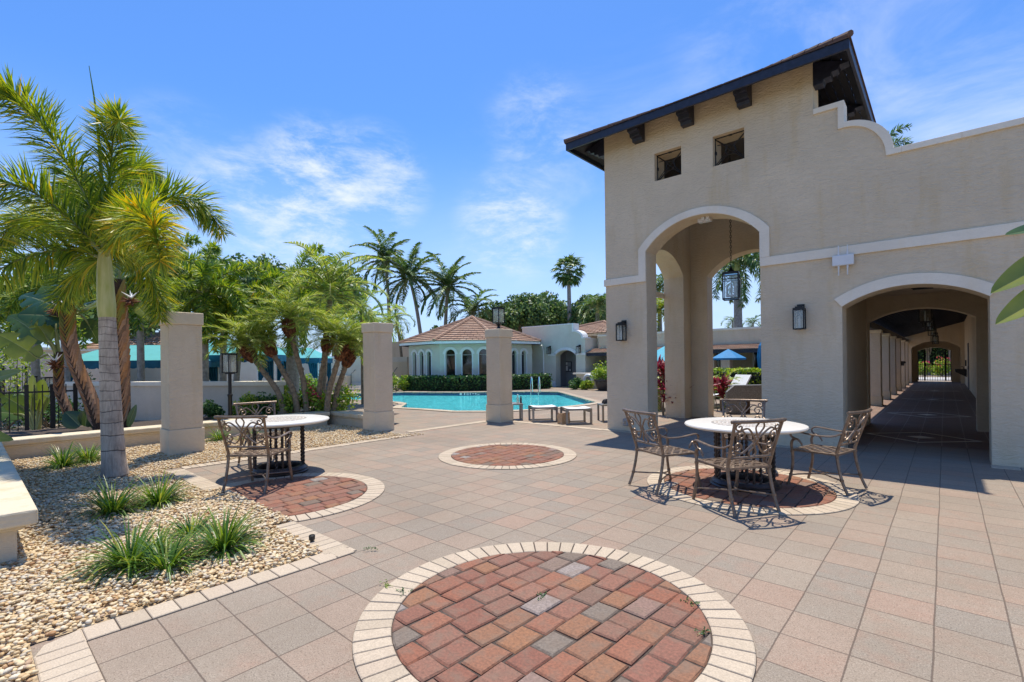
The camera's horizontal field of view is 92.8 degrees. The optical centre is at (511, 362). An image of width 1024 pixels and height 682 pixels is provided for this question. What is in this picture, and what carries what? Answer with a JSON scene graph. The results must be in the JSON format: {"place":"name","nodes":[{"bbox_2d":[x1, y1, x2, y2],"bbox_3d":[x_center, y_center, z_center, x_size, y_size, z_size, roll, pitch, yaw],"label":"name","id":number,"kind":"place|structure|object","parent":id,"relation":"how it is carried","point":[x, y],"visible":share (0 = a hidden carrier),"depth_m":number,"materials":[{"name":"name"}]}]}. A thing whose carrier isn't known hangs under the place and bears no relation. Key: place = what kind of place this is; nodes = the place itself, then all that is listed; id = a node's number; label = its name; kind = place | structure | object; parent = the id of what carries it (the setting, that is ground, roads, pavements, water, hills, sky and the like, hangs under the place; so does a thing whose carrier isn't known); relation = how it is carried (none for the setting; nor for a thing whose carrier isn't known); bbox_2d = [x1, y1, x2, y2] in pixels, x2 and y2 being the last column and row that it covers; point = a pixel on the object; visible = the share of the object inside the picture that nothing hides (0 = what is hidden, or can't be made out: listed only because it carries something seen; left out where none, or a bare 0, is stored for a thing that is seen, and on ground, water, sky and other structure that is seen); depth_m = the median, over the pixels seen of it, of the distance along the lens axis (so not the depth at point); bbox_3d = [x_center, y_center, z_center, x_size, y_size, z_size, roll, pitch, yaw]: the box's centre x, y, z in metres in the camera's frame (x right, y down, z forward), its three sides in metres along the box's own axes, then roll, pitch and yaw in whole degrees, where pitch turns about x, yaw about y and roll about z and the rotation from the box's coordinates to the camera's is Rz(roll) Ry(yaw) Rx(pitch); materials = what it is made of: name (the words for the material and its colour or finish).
{"place":"outdoors","nodes":[
{"label":"outdoors","id":0,"kind":"place"},
{"bbox_2d":[0,347,98,403],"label":"white house","id":1,"kind":"structure","parent":0,"point":[94,373],"depth_m":21.45,"materials":[{"name":"paint"}]},
{"bbox_2d":[62,410,91,428],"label":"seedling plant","id":2,"kind":"object","parent":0,"point":[73,419],"visible":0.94,"depth_m":9.87,"materials":[{"name":"green plant"}]},
{"bbox_2d":[3,410,399,436],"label":"planting soil","id":3,"kind":"structure","parent":0,"point":[65,430],"depth_m":9.98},
{"bbox_2d":[0,303,78,427],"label":"bird of paradise","id":4,"kind":"object","parent":3,"relation":"on","point":[29,335],"visible":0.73,"depth_m":10.20,"materials":[{"name":"green plant"}]},
{"bbox_2d":[17,273,99,429],"bbox_3d":[-9.179,-0.185,10.017,2.651,3.148,1.069,-1,0,12],"label":"bird of paradise","id":5,"kind":"object","parent":3,"relation":"on","point":[36,311],"visible":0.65,"depth_m":9.80,"materials":[{"name":"green plant"}]},
{"bbox_2d":[113,263,151,427],"bbox_3d":[-8.306,-0.591,10.303,1.682,3.943,1.070,-1,0,-9],"label":"bird of paradise","id":6,"kind":"object","parent":3,"relation":"on","point":[124,300],"visible":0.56,"depth_m":10.01,"materials":[{"name":"brown plant"}]},
{"bbox_2d":[202,309,288,413],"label":"date palm","id":7,"kind":"object","parent":3,"relation":"on","point":[247,350],"visible":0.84,"depth_m":11.98,"materials":[{"name":"green plant"}]},
{"bbox_2d":[232,391,262,415],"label":"shrub","id":8,"kind":"object","parent":3,"relation":"on","point":[248,398],"visible":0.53,"depth_m":12.14,"materials":[{"name":"green plant"}]},
{"bbox_2d":[225,314,305,412],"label":"date palm","id":9,"kind":"object","parent":3,"relation":"on","point":[271,352],"visible":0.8,"depth_m":12.19,"materials":[{"name":"green plant"}]},
{"bbox_2d":[238,277,331,411],"bbox_3d":[-5.684,-0.334,12.380,2.244,3.584,2.080,-1,0,-20],"label":"date palm","id":10,"kind":"object","parent":3,"relation":"on","point":[287,310],"visible":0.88,"depth_m":12.29,"materials":[{"name":"green plant"}]},
{"bbox_2d":[299,380,331,411],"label":"shrub","id":11,"kind":"object","parent":3,"relation":"on","point":[312,396],"visible":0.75,"depth_m":12.44,"materials":[{"name":"green plant"}]},
{"bbox_2d":[288,303,362,410],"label":"date palm","id":12,"kind":"object","parent":3,"relation":"on","point":[325,347],"visible":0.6,"depth_m":12.50,"materials":[{"name":"green plant"}]},
{"bbox_2d":[302,307,368,420],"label":"date palm","id":13,"kind":"object","parent":3,"relation":"in","point":[341,354],"visible":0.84,"depth_m":12.12,"materials":[{"name":"green plant"}]},
{"bbox_2d":[320,383,360,410],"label":"shrub","id":14,"kind":"object","parent":3,"relation":"on","point":[340,399],"visible":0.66,"depth_m":12.77,"materials":[{"name":"green plant"}]},
{"bbox_2d":[320,328,362,410],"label":"date palm","id":15,"kind":"object","parent":3,"relation":"on","point":[348,361],"visible":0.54,"depth_m":12.39,"materials":[{"name":"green plant"}]},
{"bbox_2d":[0,0,1023,355],"label":"sky","id":16,"kind":"structure","parent":0,"point":[441,125],"materials":[{"name":"blue"}]},
{"bbox_2d":[1,374,1023,681],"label":"pool deck","id":17,"kind":"structure","parent":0,"point":[909,566],"depth_m":3.89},
{"bbox_2d":[1,375,49,429],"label":"banana plant","id":18,"kind":"object","parent":17,"relation":"on","point":[13,405],"visible":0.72,"depth_m":11.11,"materials":[{"name":"green plant"}]},
{"bbox_2d":[0,331,53,395],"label":"shrub","id":19,"kind":"object","parent":17,"relation":"on","point":[13,380],"visible":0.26,"depth_m":17.58,"materials":[{"name":"green plant"}]},
{"bbox_2d":[0,383,77,431],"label":"iron fence","id":20,"kind":"object","parent":17,"relation":"on","point":[26,392],"visible":0.67,"depth_m":10.44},
{"bbox_2d":[0,252,95,411],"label":"feather palm","id":21,"kind":"object","parent":17,"relation":"on","point":[35,368],"visible":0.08,"depth_m":16.00,"materials":[{"name":"green plant"}]},
{"bbox_2d":[33,629,85,658],"bbox_3d":[-2.472,1.528,2.659,0.185,0.011,0.210,-1,0,42],"label":"paving border","id":22,"kind":"object","parent":17,"relation":"on","point":[74,638],"visible":1,"depth_m":2.65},
{"bbox_2d":[0,241,128,381],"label":"feather palm","id":23,"kind":"object","parent":17,"relation":"on","point":[5,308],"visible":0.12,"depth_m":14.33,"materials":[{"name":"green plant"}]},
{"bbox_2d":[33,641,104,681],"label":"paving border","id":24,"kind":"object","parent":17,"relation":"on","point":[76,663],"visible":0.99,"depth_m":2.44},
{"bbox_2d":[58,283,164,340],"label":"broadleaf tree","id":25,"kind":"object","parent":17,"relation":"on","point":[94,316],"visible":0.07,"depth_m":26.80,"materials":[{"name":"plant"}]},
{"bbox_2d":[68,255,210,380],"bbox_3d":[-11.790,-1.065,15.432,3.871,5.625,3.254,-1,0,-24],"label":"feather palm","id":26,"kind":"object","parent":17,"relation":"on","point":[139,325],"visible":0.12,"depth_m":15.41,"materials":[{"name":"green plant"}]},
{"bbox_2d":[70,345,219,381],"bbox_3d":[-13.848,0.512,18.500,4.100,2.320,3.000,-1,0,-14],"label":"pool cabana","id":27,"kind":"object","parent":17,"relation":"on","point":[152,358],"visible":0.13,"depth_m":17.36,"materials":[{"name":"teal fabric"}]},
{"bbox_2d":[2,411,329,460],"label":"planter wall","id":28,"kind":"structure","parent":17,"relation":"on","point":[24,447],"depth_m":8.63,"materials":[{"name":"stone"}]},
{"bbox_2d":[48,381,285,419],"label":"garden wall","id":29,"kind":"structure","parent":17,"relation":"on","point":[146,397],"depth_m":13.60,"materials":[{"name":"paint"}]},
{"bbox_2d":[122,231,240,334],"bbox_3d":[-11.640,-1.300,16.667,3.963,6.092,4.282,-1,0,42],"label":"broadleaf tree","id":30,"kind":"object","parent":17,"relation":"on","point":[197,242],"visible":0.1,"depth_m":16.24,"materials":[{"name":"green plant"}]},
{"bbox_2d":[167,469,220,490],"bbox_3d":[-4.220,1.548,6.478,1.700,0.012,0.220,-1,0,42],"label":"paving border","id":31,"kind":"object","parent":17,"relation":"on","point":[196,480],"visible":0.69,"depth_m":6.43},
{"bbox_2d":[137,240,265,380],"bbox_3d":[-8.579,-0.780,13.580,3.486,4.977,3.004,-1,0,4],"label":"feather palm","id":32,"kind":"object","parent":17,"relation":"on","point":[202,276],"visible":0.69,"depth_m":13.25,"materials":[{"name":"green plant"}]},
{"bbox_2d":[0,427,402,681],"bbox_3d":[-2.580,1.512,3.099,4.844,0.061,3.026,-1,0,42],"label":"gravel","id":33,"kind":"structure","parent":17,"relation":"on","point":[53,554],"depth_m":3.56,"materials":[{"name":"gravel"}]},
{"bbox_2d":[29,440,96,471],"bbox_3d":[-6.754,1.395,7.326,0.888,0.381,0.875,-1,0,-14],"label":"liriope clump","id":34,"kind":"object","parent":33,"relation":"on","point":[61,460],"visible":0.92,"depth_m":7.29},
{"bbox_2d":[63,472,155,523],"bbox_3d":[-4.062,1.352,5.003,0.931,0.402,0.889,-1,0,42],"label":"liriope clump","id":35,"kind":"object","parent":33,"relation":"on","point":[110,505],"visible":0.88,"depth_m":4.94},
{"bbox_2d":[0,64,234,478],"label":"foxtail palm","id":36,"kind":"object","parent":33,"relation":"on","point":[109,222],"visible":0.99,"depth_m":6.49,"materials":[{"name":"green plant"}]},
{"bbox_2d":[50,511,192,590],"bbox_3d":[-2.848,1.346,3.627,0.888,0.383,0.929,-1,0,42],"label":"liriope clump","id":37,"kind":"object","parent":33,"relation":"on","point":[115,556],"visible":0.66,"depth_m":3.57,"materials":[{"name":"plant"}]},
{"bbox_2d":[118,469,202,510],"bbox_3d":[-3.828,1.365,5.263,0.849,0.371,0.901,-1,0,42],"label":"liriope clump","id":38,"kind":"object","parent":33,"relation":"on","point":[163,495],"visible":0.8,"depth_m":5.26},
{"bbox_2d":[111,523,217,586],"bbox_3d":[-2.524,1.379,3.572,0.724,0.310,0.713,-1,0,42],"label":"liriope clump","id":39,"kind":"object","parent":33,"relation":"on","point":[161,561],"visible":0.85,"depth_m":3.60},
{"bbox_2d":[158,311,204,456],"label":"stucco pillar","id":40,"kind":"structure","parent":33,"relation":"on","point":[182,429],"depth_m":8.33,"materials":[{"name":"paint"}]},
{"bbox_2d":[157,508,219,539],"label":"liriope clump","id":41,"kind":"object","parent":33,"relation":"on","point":[188,527],"visible":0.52,"depth_m":4.35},
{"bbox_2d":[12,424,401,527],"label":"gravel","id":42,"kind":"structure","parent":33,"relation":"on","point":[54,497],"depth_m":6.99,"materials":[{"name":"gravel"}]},
{"bbox_2d":[0,442,37,565],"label":"planter wall","id":43,"kind":"structure","parent":42,"relation":"on","point":[18,509],"depth_m":3.78,"materials":[{"name":"concrete"}]},
{"bbox_2d":[160,500,275,566],"bbox_3d":[-2.354,1.337,3.938,0.846,0.391,0.849,-1,0,-10],"label":"liriope clump","id":44,"kind":"object","parent":33,"relation":"on","point":[224,540],"visible":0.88,"depth_m":3.91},
{"bbox_2d":[81,546,354,640],"bbox_3d":[-1.861,1.520,3.347,0.185,0.012,1.630,-1,0,42],"label":"paving border","id":45,"kind":"object","parent":17,"relation":"on","point":[116,624],"visible":1,"depth_m":3.17,"materials":[{"name":"stone"}]},
{"bbox_2d":[165,275,278,380],"bbox_3d":[-8.503,-0.454,14.473,2.681,4.324,2.605,-1,0,7],"label":"feather palm","id":46,"kind":"object","parent":17,"relation":"on","point":[219,308],"visible":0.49,"depth_m":13.90,"materials":[{"name":"green plant"}]},
{"bbox_2d":[221,353,237,415],"bbox_3d":[-6.300,0.685,10.900,0.240,1.790,0.240,-1,0,22],"label":"lamp post","id":47,"kind":"object","parent":17,"relation":"on","point":[229,394],"visible":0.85,"depth_m":10.87,"materials":[{"name":"black metal"}]},
{"bbox_2d":[186,279,294,380],"bbox_3d":[-8.824,-0.500,15.992,3.238,4.433,2.940,-1,0,2],"label":"feather palm","id":48,"kind":"object","parent":17,"relation":"on","point":[236,376],"visible":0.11,"depth_m":15.92,"materials":[{"name":"green plant"}]},
{"bbox_2d":[130,356,360,389],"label":"cabana back wall","id":49,"kind":"structure","parent":17,"relation":"on","point":[248,371],"depth_m":28.85,"materials":[{"name":"white paint"}]},
{"bbox_2d":[209,340,286,380],"bbox_3d":[-11.659,0.341,21.000,3.700,2.610,3.000,-1,0,-9],"label":"pool cabana","id":50,"kind":"object","parent":17,"relation":"on","point":[269,364],"visible":0.12,"depth_m":19.82,"materials":[{"name":"teal fabric"}]},
{"bbox_2d":[221,252,287,289],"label":"broadleaf tree","id":51,"kind":"object","parent":17,"relation":"on","point":[248,279],"visible":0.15,"depth_m":32.91,"materials":[{"name":"plant"}]},
{"bbox_2d":[233,401,287,468],"bbox_3d":[-3.833,1.080,7.475,0.636,0.929,0.729,-1,0,-43],"label":"patio armchair","id":52,"kind":"object","parent":17,"relation":"on","point":[268,407],"visible":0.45,"depth_m":7.57,"materials":[{"name":"brown metal"}]},
{"bbox_2d":[225,414,328,477],"bbox_3d":[-3.277,1.161,6.867,1.334,0.739,1.334,-1,0,-10],"label":"dining table","id":53,"kind":"object","parent":17,"relation":"on","point":[280,422],"visible":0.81,"depth_m":6.66,"materials":[{"name":"beige stone"}]},
{"bbox_2d":[227,242,350,399],"bbox_3d":[-8.161,-1.210,17.705,4.289,5.829,4.488,-1,0,-32],"label":"feather palm","id":54,"kind":"object","parent":17,"relation":"on","point":[271,275],"visible":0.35,"depth_m":17.03,"materials":[{"name":"green plant"}]},
{"bbox_2d":[257,348,332,389],"bbox_3d":[-11.258,0.436,25.500,3.000,2.410,2.600,-1,0,-6],"label":"pool cabana","id":55,"kind":"object","parent":17,"relation":"on","point":[315,359],"visible":0.5,"depth_m":24.45,"materials":[{"name":"teal fabric"}]},
{"bbox_2d":[180,435,410,468],"bbox_3d":[-3.517,1.540,8.715,0.220,0.012,4.060,-1,0,42],"label":"paving border","id":56,"kind":"object","parent":17,"relation":"on","point":[246,458],"visible":0.77,"depth_m":8.54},
{"bbox_2d":[240,476,384,521],"bbox_3d":[-2.373,1.528,5.922,2.244,0.001,1.482,-1,0,42],"label":"medallion bed","id":57,"kind":"object","parent":17,"relation":"on","point":[320,503],"visible":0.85,"depth_m":5.44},
{"bbox_2d":[226,476,366,515],"bbox_3d":[-2.443,1.523,5.843,1.818,0.020,1.269,-1,0,42],"label":"brick medallion","id":58,"kind":"object","parent":57,"relation":"on","point":[312,489],"visible":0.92,"depth_m":5.70,"materials":[{"name":"brick"}]},
{"bbox_2d":[214,415,293,493],"bbox_3d":[-3.117,1.071,5.953,0.636,0.929,0.729,-1,0,3],"label":"patio armchair","id":59,"kind":"object","parent":58,"relation":"on","point":[258,449],"visible":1,"depth_m":5.75,"materials":[{"name":"brown metal"}]},
{"bbox_2d":[219,473,384,521],"bbox_3d":[-2.374,1.525,5.921,2.238,0.014,1.479,-1,0,42],"label":"medallion ring","id":60,"kind":"object","parent":57,"relation":"on","point":[375,489],"visible":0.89,"depth_m":5.67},
{"bbox_2d":[273,521,356,556],"bbox_3d":[-1.741,1.518,4.223,1.120,0.012,0.220,-1,0,42],"label":"paving border","id":61,"kind":"object","parent":17,"relation":"on","point":[326,544],"visible":0.73,"depth_m":4.20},
{"bbox_2d":[262,241,396,392],"bbox_3d":[-5.665,-0.885,15.096,3.325,5.122,3.423,-1,0,-41],"label":"feather palm","id":62,"kind":"object","parent":17,"relation":"on","point":[329,287],"visible":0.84,"depth_m":14.79,"materials":[{"name":"green plant"}]},
{"bbox_2d":[294,252,369,355],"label":"broadleaf tree","id":63,"kind":"object","parent":17,"relation":"on","point":[356,293],"visible":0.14,"depth_m":32.90,"materials":[{"name":"plant"}]},
{"bbox_2d":[328,410,362,427],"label":"planter wall","id":64,"kind":"structure","parent":17,"relation":"on","point":[349,418],"depth_m":11.81,"materials":[{"name":"stone"}]},
{"bbox_2d":[332,288,406,403],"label":"feather palm","id":65,"kind":"object","parent":17,"relation":"on","point":[377,313],"visible":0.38,"depth_m":18.42,"materials":[{"name":"green plant"}]},
{"bbox_2d":[361,322,393,430],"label":"stucco pillar","id":66,"kind":"structure","parent":17,"relation":"on","point":[378,413],"depth_m":10.95,"materials":[{"name":"paint"}]},
{"bbox_2d":[348,225,420,320],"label":"coconut palm","id":67,"kind":"object","parent":17,"relation":"on","point":[381,252],"visible":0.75,"depth_m":49.16,"materials":[{"name":"green plant"}]},
{"bbox_2d":[392,342,408,379],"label":"side wall","id":68,"kind":"structure","parent":17,"relation":"on","point":[400,364],"depth_m":30.85,"materials":[{"name":"paint"}]},
{"bbox_2d":[371,242,445,333],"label":"coconut palm","id":69,"kind":"object","parent":17,"relation":"on","point":[409,273],"visible":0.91,"depth_m":46.46,"materials":[{"name":"green plant"}]},
{"bbox_2d":[408,251,482,324],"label":"coconut palm","id":70,"kind":"object","parent":17,"relation":"on","point":[448,280],"visible":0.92,"depth_m":45.37,"materials":[{"name":"green plant"}]},
{"bbox_2d":[332,391,601,411],"bbox_3d":[-3.014,1.552,22.517,16.157,0.075,10.773,-1,0,42],"label":"pool coping","id":71,"kind":"object","parent":17,"relation":"on","point":[399,405],"visible":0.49,"depth_m":18.07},
{"bbox_2d":[398,315,541,377],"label":"pool house","id":72,"kind":"structure","parent":17,"relation":"on","point":[457,347],"depth_m":28.33,"materials":[{"name":"white paint"}]},
{"bbox_2d":[460,347,473,375],"bbox_3d":[-2.533,-0.086,27.608,0.840,1.640,0.205,-1,0,0],"label":"window","id":73,"kind":"structure","parent":72,"relation":"in","point":[468,352],"depth_m":27.68,"materials":[{"name":"white glass"}]},
{"bbox_2d":[443,289,499,324],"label":"coconut palm","id":74,"kind":"object","parent":17,"relation":"on","point":[474,308],"visible":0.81,"depth_m":43.40,"materials":[{"name":"green plant"}]},
{"bbox_2d":[399,372,553,390],"bbox_3d":[-1.973,1.122,27.227,8.726,1.078,2.403,-1,0,-2],"label":"hedge","id":75,"kind":"object","parent":17,"relation":"on","point":[470,382],"visible":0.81,"depth_m":26.73,"materials":[{"name":"green plant"}]},
{"bbox_2d":[485,329,512,422],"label":"stucco pillar","id":76,"kind":"structure","parent":17,"relation":"on","point":[499,406],"depth_m":12.41,"materials":[{"name":"paint"}]},
{"bbox_2d":[479,292,555,332],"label":"broadleaf tree","id":77,"kind":"object","parent":17,"relation":"on","point":[526,310],"visible":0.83,"depth_m":44.42,"materials":[{"name":"plant"}]},
{"bbox_2d":[536,290,566,324],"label":"broadleaf tree","id":78,"kind":"object","parent":17,"relation":"on","point":[556,306],"visible":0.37,"depth_m":48.10,"materials":[{"name":"plant"}]},
{"bbox_2d":[352,543,756,681],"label":"medallion bed","id":79,"kind":"object","parent":17,"relation":"on","point":[643,656],"visible":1,"depth_m":2.68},
{"bbox_2d":[392,551,711,681],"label":"brick medallion","id":80,"kind":"object","parent":79,"relation":"on","point":[526,584],"visible":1,"depth_m":2.77,"materials":[{"name":"brick"}]},
{"bbox_2d":[352,542,755,681],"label":"medallion ring","id":81,"kind":"object","parent":79,"relation":"on","point":[731,659],"visible":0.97,"depth_m":2.86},
{"bbox_2d":[550,252,586,323],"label":"fan palm","id":82,"kind":"object","parent":17,"relation":"on","point":[568,279],"visible":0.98,"depth_m":45.71,"materials":[{"name":"green plant"}]},
{"bbox_2d":[559,294,605,333],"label":"broadleaf tree","id":83,"kind":"object","parent":17,"relation":"on","point":[590,317],"visible":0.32,"depth_m":45.70,"materials":[{"name":"plant"}]},
{"bbox_2d":[575,293,605,323],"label":"feather palm","id":84,"kind":"object","parent":17,"relation":"on","point":[599,302],"visible":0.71,"depth_m":39.68,"materials":[{"name":"green plant"}]},
{"bbox_2d":[522,320,662,386],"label":"entrance wall","id":85,"kind":"structure","parent":17,"relation":"on","point":[563,341],"depth_m":29.87,"materials":[{"name":"white paint"}]},
{"bbox_2d":[622,408,701,494],"bbox_3d":[1.760,1.012,5.760,0.729,0.929,0.636,-1,0,-21],"label":"patio armchair","id":86,"kind":"object","parent":17,"relation":"on","point":[659,446],"visible":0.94,"depth_m":5.67,"materials":[{"name":"brown metal"}]},
{"bbox_2d":[586,326,760,371],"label":"clubhouse wing","id":87,"kind":"structure","parent":17,"relation":"on","point":[744,341],"depth_m":23.78,"materials":[{"name":"paint"}]},
{"bbox_2d":[658,367,760,397],"bbox_3d":[8.641,0.833,18.665,7.392,1.396,1.018,-1,0,42],"label":"hedge","id":88,"kind":"object","parent":17,"relation":"on","point":[750,370],"visible":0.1,"depth_m":18.23,"materials":[{"name":"green plant"}]},
{"bbox_2d":[712,252,760,327],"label":"feather palm","id":89,"kind":"object","parent":17,"relation":"on","point":[750,262],"visible":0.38,"depth_m":26.70,"materials":[{"name":"green plant"}]},
{"bbox_2d":[692,418,786,516],"bbox_3d":[2.293,1.005,4.980,0.636,0.929,0.729,-1,0,-16],"label":"patio armchair","id":90,"kind":"object","parent":17,"relation":"on","point":[729,467],"visible":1,"depth_m":4.80,"materials":[{"name":"brown metal"}]},
{"bbox_2d":[719,399,767,473],"bbox_3d":[3.228,0.994,6.795,0.636,0.929,0.729,-1,0,25],"label":"patio armchair","id":91,"kind":"object","parent":17,"relation":"on","point":[725,435],"visible":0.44,"depth_m":6.99,"materials":[{"name":"brown metal"}]},
{"bbox_2d":[725,385,761,413],"bbox_3d":[6.918,1.018,13.751,1.960,0.800,0.400,-1,0,-3],"label":"stone counter","id":92,"kind":"object","parent":17,"relation":"on","point":[743,392],"visible":0.46,"depth_m":13.53,"materials":[{"name":"stone"}]},
{"bbox_2d":[652,468,859,514],"bbox_3d":[2.768,1.465,5.809,2.244,0.001,2.244,-1,0,42],"label":"medallion bed","id":93,"kind":"object","parent":17,"relation":"on","point":[768,495],"visible":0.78,"depth_m":5.30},
{"bbox_2d":[664,468,835,507],"bbox_3d":[2.768,1.459,5.809,1.818,0.020,1.818,-1,0,42],"label":"brick medallion","id":94,"kind":"object","parent":93,"relation":"on","point":[794,497],"visible":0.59,"depth_m":5.46,"materials":[{"name":"brick"}]},
{"bbox_2d":[684,417,808,492],"bbox_3d":[2.764,1.088,5.809,1.334,0.739,1.334,-1,0,30],"label":"dining table","id":95,"kind":"object","parent":94,"relation":"on","point":[717,426],"visible":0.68,"depth_m":5.64,"materials":[{"name":"beige stone"}]},
{"bbox_2d":[647,465,859,514],"bbox_3d":[2.768,1.462,5.809,2.238,0.014,2.238,-1,0,42],"label":"medallion ring","id":96,"kind":"object","parent":93,"relation":"on","point":[842,501],"visible":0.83,"depth_m":5.15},
{"bbox_2d":[787,408,872,495],"bbox_3d":[3.688,0.988,5.665,0.636,0.929,0.729,-1,0,-36],"label":"patio armchair","id":97,"kind":"object","parent":17,"relation":"on","point":[862,421],"visible":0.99,"depth_m":5.60,"materials":[{"name":"brown metal"}]},
{"bbox_2d":[990,225,1023,323],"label":"banana plant","id":98,"kind":"object","parent":17,"relation":"on","point":[1012,276],"visible":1,"depth_m":2.79,"materials":[{"name":"green plant"}]},
{"label":"medallion bed","id":99,"kind":"structure","parent":17,"relation":"on","visible":0},
{"bbox_2d":[451,444,563,465],"bbox_3d":[-0.073,1.494,7.971,1.818,0.020,1.818,-1,0,42],"label":"brick medallion","id":100,"kind":"object","parent":99,"relation":"on","point":[504,455],"visible":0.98,"depth_m":7.85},
{"bbox_2d":[438,443,576,469],"bbox_3d":[-0.073,1.497,7.971,2.238,0.014,2.238,-1,0,42],"label":"medallion ring","id":101,"kind":"object","parent":99,"relation":"on","point":[446,457],"visible":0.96,"depth_m":7.45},
{"bbox_2d":[564,29,1023,467],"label":"gate tower","id":102,"kind":"structure","parent":0,"point":[808,179],"depth_m":8.52,"materials":[{"name":"paint"}]},
{"bbox_2d":[722,155,739,300],"bbox_3d":[4.700,-3.127,10.503,0.326,3.545,0.326,-1,0,30],"label":"hanging lantern","id":103,"kind":"object","parent":102,"relation":"hanging from","point":[730,272],"visible":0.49,"depth_m":10.49,"materials":[{"name":"black metal"}]},
{"bbox_2d":[918,348,951,380],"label":"entrance gate","id":104,"kind":"structure","parent":102,"relation":"attached to","point":[932,364],"depth_m":30.41,"materials":[{"name":"black metal"}]},
{"bbox_2d":[852,381,988,449],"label":"corridor floor","id":105,"kind":"structure","parent":0,"point":[886,421],"depth_m":12.01,"materials":[{"name":"tile"}]},
{"label":"pool floor","id":106,"kind":"structure","parent":0,"visible":0},
{"bbox_2d":[331,392,592,410],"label":"pool water","id":107,"kind":"structure","parent":106,"relation":"on","point":[558,401],"depth_m":24.93,"materials":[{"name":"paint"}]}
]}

